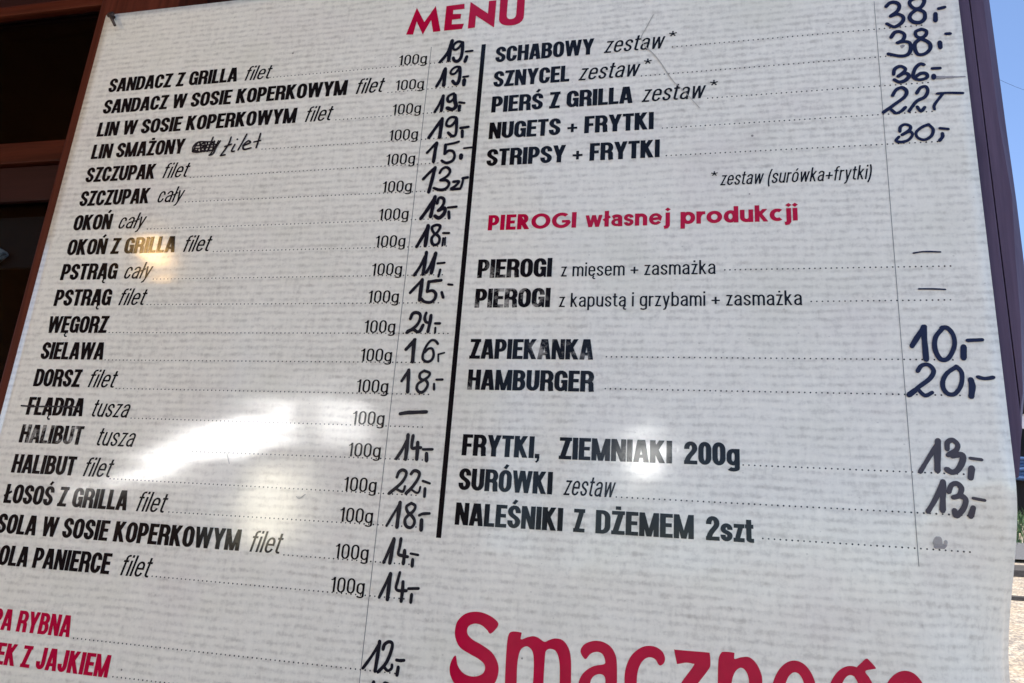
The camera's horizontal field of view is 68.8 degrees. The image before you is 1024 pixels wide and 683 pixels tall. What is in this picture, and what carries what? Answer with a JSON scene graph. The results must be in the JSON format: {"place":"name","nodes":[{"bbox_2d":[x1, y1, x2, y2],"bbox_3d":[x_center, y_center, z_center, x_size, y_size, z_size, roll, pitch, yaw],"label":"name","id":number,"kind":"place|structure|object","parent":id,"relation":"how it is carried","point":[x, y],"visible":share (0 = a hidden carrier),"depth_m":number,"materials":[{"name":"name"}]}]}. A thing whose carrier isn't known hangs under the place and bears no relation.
{"place":"outdoors","nodes":[
{"label":"outdoors","id":0,"kind":"place"},
{"bbox_2d":[989,0,1023,257],"label":"sky","id":1,"kind":"structure","parent":0,"point":[1007,16],"materials":[{"name":"blue"}]},
{"bbox_2d":[1009,526,1023,682],"bbox_3d":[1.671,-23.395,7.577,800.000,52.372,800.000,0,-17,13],"label":"ground","id":2,"kind":"structure","parent":0,"point":[1016,648],"depth_m":8.43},
{"bbox_2d":[0,0,1023,477],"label":"kiosk wall","id":3,"kind":"structure","parent":2,"relation":"on","point":[1000,206],"depth_m":0.68,"materials":[{"name":"brown wood"}]},
{"bbox_2d":[0,0,102,382],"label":"kiosk window","id":4,"kind":"structure","parent":3,"relation":"attached to","point":[45,45],"depth_m":1.71,"materials":[{"name":"black glass"}]},
{"bbox_2d":[0,247,8,261],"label":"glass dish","id":5,"kind":"object","parent":4,"relation":"attached to","point":[4,254],"visible":1,"depth_m":0.96,"materials":[{"name":"glass"}]},
{"bbox_2d":[107,12,115,25],"bbox_3d":[-0.511,-0.411,0.972,0.019,0.025,0.030,0,-17,13],"label":"nail","id":6,"kind":"object","parent":3,"relation":"attached to","point":[110,15],"visible":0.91,"depth_m":0.96,"materials":[{"name":"metal"}]},
{"bbox_2d":[0,0,1016,682],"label":"menu board","id":7,"kind":"object","parent":3,"relation":"attached to","point":[508,340],"visible":1,"depth_m":0.72,"materials":[{"name":"plastic"}]},
{"bbox_2d":[1011,595,1023,600],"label":"timber kerb","id":8,"kind":"structure","parent":2,"relation":"on","point":[1016,598],"depth_m":10.07,"materials":[{"name":"grey wood"}]},
{"bbox_2d":[1013,565,1023,576],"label":"timber kerb","id":9,"kind":"structure","parent":2,"relation":"on","point":[1018,570],"depth_m":11.61,"materials":[{"name":"grey wood"}]},
{"bbox_2d":[1016,405,1023,516],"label":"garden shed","id":10,"kind":"structure","parent":2,"relation":"on","point":[1020,493],"depth_m":17.42,"materials":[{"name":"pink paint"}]},
{"bbox_2d":[1015,457,1023,480],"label":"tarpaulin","id":11,"kind":"object","parent":10,"relation":"attached to","point":[1021,475],"visible":0.23,"depth_m":17.29,"materials":[{"name":"blue plastic"}]},
{"bbox_2d":[1016,508,1023,543],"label":"grass","id":12,"kind":"structure","parent":2,"relation":"on","point":[1020,521],"depth_m":15.62,"materials":[{"name":"green plant"}]},
{"bbox_2d":[1015,543,1023,559],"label":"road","id":13,"kind":"structure","parent":0,"point":[1019,553],"depth_m":13.37,"materials":[{"name":"grey asphalt"}]}
]}

